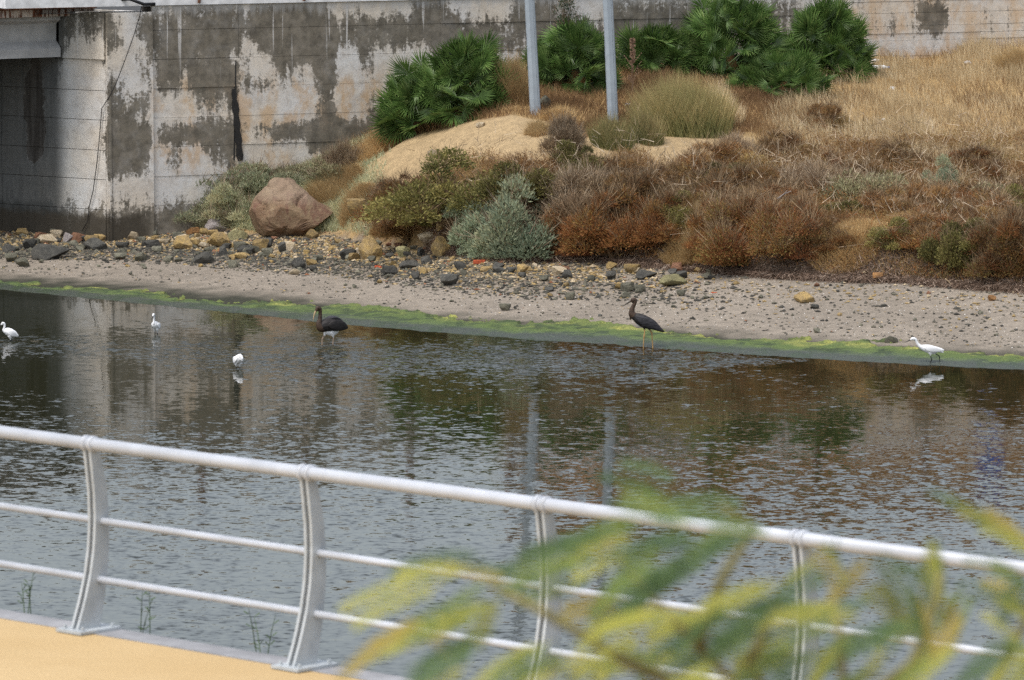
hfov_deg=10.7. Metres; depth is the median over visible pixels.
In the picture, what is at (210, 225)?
stone
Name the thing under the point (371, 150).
grass mound
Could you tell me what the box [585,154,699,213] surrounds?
heath shrub
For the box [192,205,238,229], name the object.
sage shrub
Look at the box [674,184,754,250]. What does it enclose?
heath shrub
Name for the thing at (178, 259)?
stone
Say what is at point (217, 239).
stone
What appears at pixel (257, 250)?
stone
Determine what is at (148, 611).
weed
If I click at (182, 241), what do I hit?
stone
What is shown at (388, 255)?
stone
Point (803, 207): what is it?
heath shrub
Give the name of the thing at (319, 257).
stone
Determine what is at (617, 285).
stone
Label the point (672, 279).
stone
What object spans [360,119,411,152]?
grass mound
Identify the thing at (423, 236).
stone
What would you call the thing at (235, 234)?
stone
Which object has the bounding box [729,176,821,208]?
heath shrub
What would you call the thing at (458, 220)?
silver shrub
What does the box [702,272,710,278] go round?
stone
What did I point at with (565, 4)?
wall shrub
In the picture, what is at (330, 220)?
green weeds
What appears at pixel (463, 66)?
fan palm
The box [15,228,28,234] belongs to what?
stone
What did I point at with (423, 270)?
stone
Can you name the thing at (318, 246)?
gravel
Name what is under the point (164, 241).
stone
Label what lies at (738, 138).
twiggy shrub
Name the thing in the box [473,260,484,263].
brick
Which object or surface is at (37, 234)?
stone
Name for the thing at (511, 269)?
stone
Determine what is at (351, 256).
stone
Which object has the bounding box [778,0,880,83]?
fan palm
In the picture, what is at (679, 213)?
leafy shrub
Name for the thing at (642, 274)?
stone
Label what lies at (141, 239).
stone
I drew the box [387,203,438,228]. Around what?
leafy shrub
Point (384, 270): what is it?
stone
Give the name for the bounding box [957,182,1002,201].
heath shrub
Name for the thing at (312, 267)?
stone
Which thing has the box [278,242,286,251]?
stone
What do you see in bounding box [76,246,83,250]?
stone
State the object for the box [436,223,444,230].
stone
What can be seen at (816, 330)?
stone
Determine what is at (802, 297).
stone
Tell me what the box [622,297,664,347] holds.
black stork
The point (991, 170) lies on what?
heath shrub
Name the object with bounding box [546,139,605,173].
leafy shrub
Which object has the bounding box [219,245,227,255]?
stone
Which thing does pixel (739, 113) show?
rush tussock
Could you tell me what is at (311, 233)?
stone
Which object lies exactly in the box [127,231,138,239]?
stone
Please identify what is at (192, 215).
weed clump
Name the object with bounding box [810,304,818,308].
stone
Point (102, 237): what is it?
stone
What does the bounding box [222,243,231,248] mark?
stone
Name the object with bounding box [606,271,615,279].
stone
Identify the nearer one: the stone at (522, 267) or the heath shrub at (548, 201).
the stone at (522, 267)
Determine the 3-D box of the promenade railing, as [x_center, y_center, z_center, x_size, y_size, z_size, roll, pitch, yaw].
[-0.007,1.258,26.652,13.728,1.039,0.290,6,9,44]
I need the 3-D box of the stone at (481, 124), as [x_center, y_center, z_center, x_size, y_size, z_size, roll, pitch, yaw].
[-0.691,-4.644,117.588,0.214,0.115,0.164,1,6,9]
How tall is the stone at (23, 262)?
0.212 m
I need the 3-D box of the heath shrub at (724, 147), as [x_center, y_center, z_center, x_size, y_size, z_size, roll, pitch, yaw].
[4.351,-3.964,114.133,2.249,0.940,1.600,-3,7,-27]
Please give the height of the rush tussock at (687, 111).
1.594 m
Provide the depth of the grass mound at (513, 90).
118.90 m
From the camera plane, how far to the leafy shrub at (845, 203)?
109.55 m
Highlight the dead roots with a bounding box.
[420,195,1023,295]
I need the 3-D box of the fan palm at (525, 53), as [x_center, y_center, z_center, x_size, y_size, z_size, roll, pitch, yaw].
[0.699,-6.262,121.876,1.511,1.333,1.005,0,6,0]
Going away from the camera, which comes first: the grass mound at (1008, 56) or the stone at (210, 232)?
the stone at (210, 232)
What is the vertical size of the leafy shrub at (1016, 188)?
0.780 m
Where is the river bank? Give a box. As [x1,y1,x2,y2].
[0,48,1023,355]
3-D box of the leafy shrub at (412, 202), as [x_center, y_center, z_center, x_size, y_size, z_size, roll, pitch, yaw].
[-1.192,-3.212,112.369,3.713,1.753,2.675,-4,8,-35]
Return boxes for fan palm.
[366,49,462,146]
[409,29,526,127]
[518,31,553,70]
[537,11,625,95]
[615,21,700,77]
[673,0,790,79]
[724,45,838,100]
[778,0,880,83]
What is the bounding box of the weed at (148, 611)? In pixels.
[136,590,155,633]
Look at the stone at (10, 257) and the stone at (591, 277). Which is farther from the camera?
the stone at (10, 257)
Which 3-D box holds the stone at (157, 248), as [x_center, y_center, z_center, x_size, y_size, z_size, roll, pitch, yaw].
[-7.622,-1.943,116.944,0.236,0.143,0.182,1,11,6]
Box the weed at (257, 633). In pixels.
[244,607,278,653]
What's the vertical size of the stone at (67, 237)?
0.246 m
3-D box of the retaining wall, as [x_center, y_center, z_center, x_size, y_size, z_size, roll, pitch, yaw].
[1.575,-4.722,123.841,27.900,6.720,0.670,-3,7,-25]
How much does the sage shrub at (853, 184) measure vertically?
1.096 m
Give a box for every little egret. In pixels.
[0,322,18,340]
[151,313,160,333]
[233,354,243,368]
[906,337,943,362]
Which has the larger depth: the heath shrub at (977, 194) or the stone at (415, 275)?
the stone at (415, 275)
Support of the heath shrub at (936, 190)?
on the river bank
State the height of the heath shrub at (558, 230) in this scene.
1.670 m
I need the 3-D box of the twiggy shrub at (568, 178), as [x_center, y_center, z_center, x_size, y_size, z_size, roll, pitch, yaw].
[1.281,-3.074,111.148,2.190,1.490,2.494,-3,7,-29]
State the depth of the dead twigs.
112.43 m
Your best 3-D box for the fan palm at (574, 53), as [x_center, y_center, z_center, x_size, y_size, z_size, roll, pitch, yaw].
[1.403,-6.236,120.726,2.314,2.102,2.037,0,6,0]
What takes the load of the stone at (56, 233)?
on the river bank
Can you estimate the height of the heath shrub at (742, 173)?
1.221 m
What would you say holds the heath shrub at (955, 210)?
on the river bank
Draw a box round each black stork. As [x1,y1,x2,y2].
[313,306,347,343]
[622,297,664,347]
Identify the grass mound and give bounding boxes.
[300,159,366,204]
[332,179,373,228]
[349,136,387,162]
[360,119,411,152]
[489,44,529,105]
[521,118,551,137]
[537,102,584,124]
[655,198,718,268]
[805,214,894,275]
[871,209,924,223]
[986,43,1023,74]
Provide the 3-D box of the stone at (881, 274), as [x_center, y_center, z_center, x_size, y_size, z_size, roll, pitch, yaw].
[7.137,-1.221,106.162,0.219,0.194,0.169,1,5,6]
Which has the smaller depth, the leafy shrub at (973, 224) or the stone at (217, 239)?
the leafy shrub at (973, 224)
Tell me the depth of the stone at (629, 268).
108.91 m
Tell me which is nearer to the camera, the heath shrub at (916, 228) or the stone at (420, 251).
the heath shrub at (916, 228)
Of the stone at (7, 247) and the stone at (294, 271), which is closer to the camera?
the stone at (294, 271)
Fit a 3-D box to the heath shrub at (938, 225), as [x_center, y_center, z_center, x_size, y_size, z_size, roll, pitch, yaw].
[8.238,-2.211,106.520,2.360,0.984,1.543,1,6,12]
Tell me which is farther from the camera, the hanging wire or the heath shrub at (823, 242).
the hanging wire
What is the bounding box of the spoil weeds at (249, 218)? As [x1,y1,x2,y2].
[217,155,318,231]
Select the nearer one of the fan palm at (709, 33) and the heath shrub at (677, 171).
the heath shrub at (677, 171)
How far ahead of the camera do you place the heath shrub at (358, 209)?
115.80 m
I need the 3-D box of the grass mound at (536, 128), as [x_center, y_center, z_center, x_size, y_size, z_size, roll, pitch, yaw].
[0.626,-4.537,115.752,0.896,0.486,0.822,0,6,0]
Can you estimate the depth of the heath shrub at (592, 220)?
109.87 m
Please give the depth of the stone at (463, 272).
110.13 m
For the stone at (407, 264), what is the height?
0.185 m
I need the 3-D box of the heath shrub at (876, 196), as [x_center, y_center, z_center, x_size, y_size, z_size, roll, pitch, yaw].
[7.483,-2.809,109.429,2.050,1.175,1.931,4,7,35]
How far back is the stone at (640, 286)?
107.21 m
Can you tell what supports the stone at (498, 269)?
on the river bank
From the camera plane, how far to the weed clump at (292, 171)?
119.84 m
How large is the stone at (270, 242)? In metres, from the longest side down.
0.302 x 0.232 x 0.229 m
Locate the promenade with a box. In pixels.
[0,618,358,679]
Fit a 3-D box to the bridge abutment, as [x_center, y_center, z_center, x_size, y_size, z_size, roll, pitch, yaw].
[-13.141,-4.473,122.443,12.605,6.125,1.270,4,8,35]
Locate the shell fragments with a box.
[5,239,1017,343]
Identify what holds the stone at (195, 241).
on the river bank
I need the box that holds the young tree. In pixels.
[333,457,1023,679]
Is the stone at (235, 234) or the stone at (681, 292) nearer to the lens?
the stone at (681, 292)
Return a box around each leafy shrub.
[354,141,507,225]
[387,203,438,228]
[470,156,562,203]
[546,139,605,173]
[649,189,695,222]
[663,202,689,230]
[699,157,737,183]
[775,233,826,248]
[812,199,870,214]
[860,164,908,181]
[860,213,916,249]
[916,213,980,274]
[957,215,988,243]
[957,232,1001,251]
[1003,180,1023,208]
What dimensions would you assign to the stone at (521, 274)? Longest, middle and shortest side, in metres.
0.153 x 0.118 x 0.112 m
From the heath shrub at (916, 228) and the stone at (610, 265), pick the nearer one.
the heath shrub at (916, 228)
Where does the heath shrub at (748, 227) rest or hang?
on the river bank
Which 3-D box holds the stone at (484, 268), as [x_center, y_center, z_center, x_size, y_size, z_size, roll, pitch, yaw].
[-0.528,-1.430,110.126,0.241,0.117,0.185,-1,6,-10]
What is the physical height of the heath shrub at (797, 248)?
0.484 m
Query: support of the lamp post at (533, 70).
on the river bank
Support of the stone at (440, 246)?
on the gravel
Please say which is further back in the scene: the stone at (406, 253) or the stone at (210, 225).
the stone at (210, 225)
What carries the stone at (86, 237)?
on the river bank
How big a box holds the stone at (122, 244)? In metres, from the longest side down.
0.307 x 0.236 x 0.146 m
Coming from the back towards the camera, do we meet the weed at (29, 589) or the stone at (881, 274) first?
the stone at (881, 274)
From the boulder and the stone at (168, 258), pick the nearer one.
the stone at (168, 258)
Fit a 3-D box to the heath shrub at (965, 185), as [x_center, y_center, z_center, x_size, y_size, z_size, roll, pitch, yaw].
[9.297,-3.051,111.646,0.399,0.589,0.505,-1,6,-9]
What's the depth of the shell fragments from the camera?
104.59 m
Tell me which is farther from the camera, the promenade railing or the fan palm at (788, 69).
the fan palm at (788, 69)
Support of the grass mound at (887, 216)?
on the river bank
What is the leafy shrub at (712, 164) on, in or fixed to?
on the river bank
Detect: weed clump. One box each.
[170,197,213,226]
[194,163,246,203]
[196,168,258,220]
[215,151,281,193]
[260,157,310,183]
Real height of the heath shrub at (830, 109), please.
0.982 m
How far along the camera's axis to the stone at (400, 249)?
113.36 m
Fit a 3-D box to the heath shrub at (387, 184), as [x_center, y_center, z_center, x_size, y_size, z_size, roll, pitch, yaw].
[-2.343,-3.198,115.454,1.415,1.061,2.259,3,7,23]
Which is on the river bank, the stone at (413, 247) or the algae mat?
the algae mat
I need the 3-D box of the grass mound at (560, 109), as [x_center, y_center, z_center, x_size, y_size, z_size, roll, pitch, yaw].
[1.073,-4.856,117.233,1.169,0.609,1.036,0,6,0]
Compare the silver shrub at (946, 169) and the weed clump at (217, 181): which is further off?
the weed clump at (217, 181)
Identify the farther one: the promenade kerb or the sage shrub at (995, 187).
the sage shrub at (995, 187)
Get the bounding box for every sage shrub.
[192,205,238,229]
[302,150,345,182]
[808,160,920,203]
[970,173,1016,203]
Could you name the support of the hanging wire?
hanging from the bridge abutment
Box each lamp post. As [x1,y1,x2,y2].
[525,0,540,113]
[603,0,618,121]
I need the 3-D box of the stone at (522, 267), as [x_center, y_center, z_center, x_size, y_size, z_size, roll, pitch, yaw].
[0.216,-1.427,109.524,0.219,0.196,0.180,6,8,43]
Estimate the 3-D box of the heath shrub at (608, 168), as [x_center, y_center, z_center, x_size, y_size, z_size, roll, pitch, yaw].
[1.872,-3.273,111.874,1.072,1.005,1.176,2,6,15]
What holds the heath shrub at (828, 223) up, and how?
on the river bank
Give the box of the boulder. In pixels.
[249,177,332,236]
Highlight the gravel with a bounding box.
[0,222,1023,347]
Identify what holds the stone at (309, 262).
on the river bank
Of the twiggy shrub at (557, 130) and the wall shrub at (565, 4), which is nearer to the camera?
the twiggy shrub at (557, 130)
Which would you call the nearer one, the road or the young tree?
the young tree
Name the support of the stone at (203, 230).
on the river bank
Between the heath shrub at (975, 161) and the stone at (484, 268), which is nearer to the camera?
the stone at (484, 268)
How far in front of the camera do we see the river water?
85.04 m
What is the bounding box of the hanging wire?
[82,6,141,230]
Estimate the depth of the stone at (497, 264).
110.13 m
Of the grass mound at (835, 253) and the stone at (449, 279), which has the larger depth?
the stone at (449, 279)
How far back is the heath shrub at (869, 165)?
112.83 m
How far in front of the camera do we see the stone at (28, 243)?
117.94 m
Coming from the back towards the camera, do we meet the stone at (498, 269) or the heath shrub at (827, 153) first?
the heath shrub at (827, 153)
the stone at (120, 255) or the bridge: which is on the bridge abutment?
the bridge
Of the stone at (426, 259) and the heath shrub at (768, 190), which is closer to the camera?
the heath shrub at (768, 190)
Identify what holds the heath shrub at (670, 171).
on the river bank
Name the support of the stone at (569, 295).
on the river bank
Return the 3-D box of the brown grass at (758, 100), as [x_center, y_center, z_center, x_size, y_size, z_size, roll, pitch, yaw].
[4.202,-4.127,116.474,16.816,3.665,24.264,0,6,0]
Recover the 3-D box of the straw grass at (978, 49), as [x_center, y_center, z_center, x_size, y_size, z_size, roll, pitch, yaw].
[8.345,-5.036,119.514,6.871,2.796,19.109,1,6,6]
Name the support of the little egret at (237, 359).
on the river water
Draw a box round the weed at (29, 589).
[17,573,35,613]
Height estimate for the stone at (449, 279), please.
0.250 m
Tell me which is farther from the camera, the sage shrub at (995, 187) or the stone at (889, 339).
the sage shrub at (995, 187)
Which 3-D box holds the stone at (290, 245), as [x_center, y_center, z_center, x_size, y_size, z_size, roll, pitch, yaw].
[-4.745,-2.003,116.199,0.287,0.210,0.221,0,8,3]
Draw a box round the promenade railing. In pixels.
[0,425,1023,679]
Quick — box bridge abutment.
[0,9,153,241]
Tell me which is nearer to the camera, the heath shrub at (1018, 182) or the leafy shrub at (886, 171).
the heath shrub at (1018, 182)
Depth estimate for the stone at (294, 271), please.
112.75 m
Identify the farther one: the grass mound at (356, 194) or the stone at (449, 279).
the grass mound at (356, 194)
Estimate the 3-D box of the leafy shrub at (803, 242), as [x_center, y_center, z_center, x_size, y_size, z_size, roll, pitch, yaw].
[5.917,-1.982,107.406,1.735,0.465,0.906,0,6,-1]
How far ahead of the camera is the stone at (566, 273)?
108.91 m
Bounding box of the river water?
[0,289,1023,679]
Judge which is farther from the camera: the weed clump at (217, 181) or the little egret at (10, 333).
the weed clump at (217, 181)
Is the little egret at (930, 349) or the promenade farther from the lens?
the little egret at (930, 349)
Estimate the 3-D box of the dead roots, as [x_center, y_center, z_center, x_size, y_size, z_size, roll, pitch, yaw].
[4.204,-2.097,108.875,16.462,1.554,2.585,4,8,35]
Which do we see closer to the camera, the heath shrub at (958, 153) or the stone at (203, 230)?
the heath shrub at (958, 153)
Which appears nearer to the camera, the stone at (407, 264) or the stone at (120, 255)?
the stone at (407, 264)
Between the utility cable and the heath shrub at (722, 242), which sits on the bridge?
the utility cable
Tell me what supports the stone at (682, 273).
on the river bank
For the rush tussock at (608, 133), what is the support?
on the river bank
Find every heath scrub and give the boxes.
[413,119,1023,282]
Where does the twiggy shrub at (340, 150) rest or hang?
on the river bank
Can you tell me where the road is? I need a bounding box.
[43,4,206,13]
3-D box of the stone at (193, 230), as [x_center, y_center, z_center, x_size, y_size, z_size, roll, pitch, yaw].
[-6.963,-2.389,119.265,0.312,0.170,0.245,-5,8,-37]
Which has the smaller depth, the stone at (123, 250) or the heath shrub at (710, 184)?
the heath shrub at (710, 184)
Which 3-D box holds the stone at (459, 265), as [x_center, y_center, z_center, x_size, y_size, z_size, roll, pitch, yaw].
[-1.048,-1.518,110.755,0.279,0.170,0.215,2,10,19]
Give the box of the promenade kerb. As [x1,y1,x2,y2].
[0,609,418,679]
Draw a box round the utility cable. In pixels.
[0,0,155,8]
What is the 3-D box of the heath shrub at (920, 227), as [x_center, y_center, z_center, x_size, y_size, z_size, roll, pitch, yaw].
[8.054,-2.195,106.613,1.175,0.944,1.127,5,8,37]
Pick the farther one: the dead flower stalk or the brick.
the dead flower stalk
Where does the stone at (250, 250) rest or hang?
on the river bank
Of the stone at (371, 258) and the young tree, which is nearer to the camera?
the young tree
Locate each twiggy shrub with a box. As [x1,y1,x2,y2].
[316,135,364,169]
[528,154,630,221]
[536,106,590,154]
[711,128,759,161]
[772,150,863,199]
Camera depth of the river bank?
107.64 m
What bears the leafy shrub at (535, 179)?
on the river bank
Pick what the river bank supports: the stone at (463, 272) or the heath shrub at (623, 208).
the heath shrub at (623, 208)
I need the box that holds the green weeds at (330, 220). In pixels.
[216,131,390,235]
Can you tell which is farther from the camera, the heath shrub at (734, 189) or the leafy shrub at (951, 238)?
the heath shrub at (734, 189)
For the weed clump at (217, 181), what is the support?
on the river bank
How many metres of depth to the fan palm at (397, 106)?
119.75 m
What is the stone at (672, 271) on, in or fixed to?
on the river bank
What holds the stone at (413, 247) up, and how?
on the gravel
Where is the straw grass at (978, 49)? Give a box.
[734,31,1023,196]
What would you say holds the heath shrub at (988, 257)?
on the river bank
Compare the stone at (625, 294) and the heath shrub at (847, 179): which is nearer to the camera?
the stone at (625, 294)
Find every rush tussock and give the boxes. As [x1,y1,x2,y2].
[582,109,637,150]
[620,65,742,138]
[621,102,668,145]
[706,73,748,127]
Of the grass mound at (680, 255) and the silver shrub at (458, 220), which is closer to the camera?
the grass mound at (680, 255)
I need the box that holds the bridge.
[0,7,96,58]
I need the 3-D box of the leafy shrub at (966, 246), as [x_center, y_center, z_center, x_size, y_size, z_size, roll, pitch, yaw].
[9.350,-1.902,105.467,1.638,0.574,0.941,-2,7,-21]
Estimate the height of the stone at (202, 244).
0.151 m
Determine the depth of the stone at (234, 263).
114.12 m
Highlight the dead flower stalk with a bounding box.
[624,37,641,90]
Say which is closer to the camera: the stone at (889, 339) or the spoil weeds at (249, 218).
the stone at (889, 339)
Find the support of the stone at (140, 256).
on the river bank
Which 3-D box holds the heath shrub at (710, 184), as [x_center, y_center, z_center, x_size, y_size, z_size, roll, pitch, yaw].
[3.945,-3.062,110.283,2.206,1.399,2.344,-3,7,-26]
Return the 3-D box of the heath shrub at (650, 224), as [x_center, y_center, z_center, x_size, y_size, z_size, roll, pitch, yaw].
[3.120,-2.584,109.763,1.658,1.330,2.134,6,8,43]
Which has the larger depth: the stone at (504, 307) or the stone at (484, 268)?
the stone at (484, 268)
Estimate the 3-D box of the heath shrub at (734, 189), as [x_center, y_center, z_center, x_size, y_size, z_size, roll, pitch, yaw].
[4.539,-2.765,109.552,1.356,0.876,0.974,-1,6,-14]
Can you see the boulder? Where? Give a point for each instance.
(281, 207)
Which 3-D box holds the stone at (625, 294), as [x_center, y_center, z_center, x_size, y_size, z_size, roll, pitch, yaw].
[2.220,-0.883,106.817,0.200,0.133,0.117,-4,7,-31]
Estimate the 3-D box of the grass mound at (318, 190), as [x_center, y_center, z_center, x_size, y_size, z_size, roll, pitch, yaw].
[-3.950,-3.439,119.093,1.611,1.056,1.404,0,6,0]
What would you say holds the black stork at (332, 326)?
on the river water
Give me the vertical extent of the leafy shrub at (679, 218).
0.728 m
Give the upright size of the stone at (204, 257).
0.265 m
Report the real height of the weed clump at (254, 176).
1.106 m
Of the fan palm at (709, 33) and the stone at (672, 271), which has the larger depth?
the fan palm at (709, 33)
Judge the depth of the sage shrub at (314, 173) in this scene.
119.34 m
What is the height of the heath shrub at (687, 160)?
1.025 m
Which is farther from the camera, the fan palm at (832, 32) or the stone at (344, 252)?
the fan palm at (832, 32)
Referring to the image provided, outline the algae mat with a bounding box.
[0,280,1023,368]
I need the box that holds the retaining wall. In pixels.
[0,0,1023,234]
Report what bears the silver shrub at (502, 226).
on the river bank
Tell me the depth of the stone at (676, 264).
108.59 m
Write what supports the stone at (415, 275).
on the river bank
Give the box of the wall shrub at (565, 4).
[553,0,579,28]
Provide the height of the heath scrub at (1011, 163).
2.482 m
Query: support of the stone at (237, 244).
on the river bank
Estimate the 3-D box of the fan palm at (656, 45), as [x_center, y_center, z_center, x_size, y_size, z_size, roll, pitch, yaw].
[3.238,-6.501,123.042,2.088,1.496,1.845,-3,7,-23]
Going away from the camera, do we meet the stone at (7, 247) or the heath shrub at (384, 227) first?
the heath shrub at (384, 227)
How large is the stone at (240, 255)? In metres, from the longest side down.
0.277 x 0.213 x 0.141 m
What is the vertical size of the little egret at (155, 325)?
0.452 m
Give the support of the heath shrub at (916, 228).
on the river bank
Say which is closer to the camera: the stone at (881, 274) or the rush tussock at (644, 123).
the stone at (881, 274)
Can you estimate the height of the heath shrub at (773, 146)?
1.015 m
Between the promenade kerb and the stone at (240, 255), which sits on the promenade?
the promenade kerb
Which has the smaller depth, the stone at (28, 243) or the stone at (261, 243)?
the stone at (261, 243)
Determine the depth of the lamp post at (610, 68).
117.77 m
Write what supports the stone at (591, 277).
on the gravel
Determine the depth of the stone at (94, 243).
117.73 m
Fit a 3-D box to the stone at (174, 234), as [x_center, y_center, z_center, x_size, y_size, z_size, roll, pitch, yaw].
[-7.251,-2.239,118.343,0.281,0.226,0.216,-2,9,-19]
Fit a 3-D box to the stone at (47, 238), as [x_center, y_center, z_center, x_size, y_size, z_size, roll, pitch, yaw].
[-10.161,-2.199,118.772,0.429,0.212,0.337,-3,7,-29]
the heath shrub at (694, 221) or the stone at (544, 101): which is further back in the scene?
the stone at (544, 101)
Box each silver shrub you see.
[441,193,486,248]
[454,209,506,258]
[460,162,585,260]
[918,151,959,186]
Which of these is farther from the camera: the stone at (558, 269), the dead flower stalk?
the dead flower stalk
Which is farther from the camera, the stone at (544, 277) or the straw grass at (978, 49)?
the straw grass at (978, 49)
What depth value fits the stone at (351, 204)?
117.30 m
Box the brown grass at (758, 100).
[328,39,1023,272]
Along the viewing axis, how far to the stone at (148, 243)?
117.55 m
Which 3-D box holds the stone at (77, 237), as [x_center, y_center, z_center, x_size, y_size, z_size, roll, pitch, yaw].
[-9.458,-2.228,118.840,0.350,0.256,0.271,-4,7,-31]
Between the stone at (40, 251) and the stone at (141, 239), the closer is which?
the stone at (40, 251)
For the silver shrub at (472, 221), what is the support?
on the river bank
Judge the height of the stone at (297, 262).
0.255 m
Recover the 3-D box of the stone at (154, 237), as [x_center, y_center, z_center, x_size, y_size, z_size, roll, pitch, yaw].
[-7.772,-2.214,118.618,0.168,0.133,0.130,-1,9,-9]
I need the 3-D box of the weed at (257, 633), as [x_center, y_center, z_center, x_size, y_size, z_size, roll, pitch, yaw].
[-1.560,1.818,34.005,0.220,0.423,0.297,0,6,0]
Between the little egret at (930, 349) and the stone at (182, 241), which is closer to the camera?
the little egret at (930, 349)
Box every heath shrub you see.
[349,171,397,223]
[366,190,424,243]
[368,165,427,207]
[533,189,615,256]
[536,187,579,207]
[547,165,664,259]
[578,146,653,175]
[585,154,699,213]
[590,159,621,174]
[598,201,647,235]
[617,181,695,244]
[648,157,735,210]
[654,156,698,184]
[654,161,702,181]
[660,142,728,176]
[670,133,767,165]
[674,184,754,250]
[685,150,795,195]
[692,178,767,267]
[716,182,749,204]
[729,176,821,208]
[732,188,820,241]
[744,185,825,263]
[746,121,822,160]
[777,235,810,253]
[790,207,840,245]
[794,95,851,131]
[811,227,857,250]
[813,146,849,166]
[824,166,864,198]
[835,152,890,173]
[840,171,935,218]
[857,133,944,170]
[877,203,972,248]
[894,206,941,248]
[897,172,968,215]
[902,214,929,240]
[947,139,1016,171]
[947,201,978,221]
[948,178,1020,222]
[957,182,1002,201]
[957,203,1023,280]
[960,180,969,191]
[965,155,1011,177]
[973,194,1023,271]
[974,154,1010,183]
[1007,176,1023,196]
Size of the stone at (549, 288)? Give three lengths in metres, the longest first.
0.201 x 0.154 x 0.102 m
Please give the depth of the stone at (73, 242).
118.35 m
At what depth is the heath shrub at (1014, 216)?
104.61 m
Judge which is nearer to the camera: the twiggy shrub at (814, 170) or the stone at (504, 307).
the stone at (504, 307)
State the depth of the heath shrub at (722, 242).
107.60 m
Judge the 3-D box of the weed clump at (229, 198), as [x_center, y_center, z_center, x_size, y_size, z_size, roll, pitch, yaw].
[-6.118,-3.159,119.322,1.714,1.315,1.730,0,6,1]
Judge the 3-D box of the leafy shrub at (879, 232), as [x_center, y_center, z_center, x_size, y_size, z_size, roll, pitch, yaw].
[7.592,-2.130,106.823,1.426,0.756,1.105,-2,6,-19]
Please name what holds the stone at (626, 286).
on the gravel
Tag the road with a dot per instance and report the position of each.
(135, 8)
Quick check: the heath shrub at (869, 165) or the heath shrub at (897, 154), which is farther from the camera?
the heath shrub at (897, 154)
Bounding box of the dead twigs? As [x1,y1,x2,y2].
[404,99,1023,269]
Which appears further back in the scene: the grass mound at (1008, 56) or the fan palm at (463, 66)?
the grass mound at (1008, 56)
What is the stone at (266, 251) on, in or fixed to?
on the river bank
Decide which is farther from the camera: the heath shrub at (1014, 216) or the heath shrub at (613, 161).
the heath shrub at (613, 161)
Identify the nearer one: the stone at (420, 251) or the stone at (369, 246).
the stone at (420, 251)
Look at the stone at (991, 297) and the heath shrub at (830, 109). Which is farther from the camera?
the heath shrub at (830, 109)
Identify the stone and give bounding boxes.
[2,243,15,251]
[4,253,16,261]
[14,257,29,266]
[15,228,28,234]
[22,239,36,248]
[31,243,70,259]
[34,232,45,237]
[37,234,56,242]
[50,230,62,236]
[62,232,72,241]
[69,240,77,245]
[70,232,83,242]
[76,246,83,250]
[83,238,107,249]
[84,235,98,240]
[94,234,105,240]
[114,253,126,258]
[115,242,128,247]
[117,248,126,252]
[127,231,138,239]
[134,252,146,260]
[137,237,145,241]
[141,239,159,246]
[151,235,158,239]
[152,246,162,251]
[157,239,170,243]
[164,256,173,261]
[172,232,182,239]
[173,235,192,248]
[174,257,181,261]
[186,227,199,233]
[191,237,199,245]
[193,252,213,263]
[198,242,209,247]
[199,228,207,234]
[205,218,226,231]
[206,232,228,246]
[207,230,217,234]
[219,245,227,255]
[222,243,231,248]
[228,228,247,240]
[228,260,237,267]
[233,241,247,249]
[235,252,246,258]
[236,248,254,254]
[249,246,259,252]
[252,239,268,249]
[260,237,273,247]
[261,248,273,255]
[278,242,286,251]
[283,241,295,250]
[289,269,299,274]
[291,257,305,268]
[306,229,318,238]
[306,259,316,265]
[309,265,316,270]
[313,255,322,259]
[339,248,356,259]
[346,199,365,214]
[348,253,360,259]
[358,236,382,259]
[367,256,375,261]
[380,266,397,274]
[386,253,393,257]
[396,246,409,256]
[399,260,421,268]
[403,251,410,255]
[410,245,417,249]
[410,271,419,279]
[417,231,433,242]
[417,249,424,255]
[418,267,427,273]
[421,255,431,263]
[431,235,450,255]
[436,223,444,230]
[440,273,458,284]
[454,261,465,268]
[460,270,466,275]
[476,122,484,126]
[480,266,491,271]
[492,262,504,268]
[493,267,503,272]
[499,303,510,310]
[507,267,515,272]
[517,264,528,271]
[518,272,525,276]
[539,275,548,280]
[540,95,550,106]
[544,287,553,290]
[552,266,565,273]
[562,269,572,277]
[565,292,574,299]
[587,275,594,280]
[606,261,617,269]
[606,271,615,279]
[614,282,620,288]
[620,282,633,291]
[621,292,630,297]
[623,264,640,272]
[634,284,644,291]
[635,269,657,278]
[659,274,686,285]
[667,268,676,273]
[671,262,682,270]
[675,270,686,277]
[676,289,685,295]
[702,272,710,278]
[794,292,814,302]
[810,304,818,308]
[813,328,820,332]
[872,272,883,280]
[885,336,897,342]
[988,295,995,300]
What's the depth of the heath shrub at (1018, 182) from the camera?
110.94 m

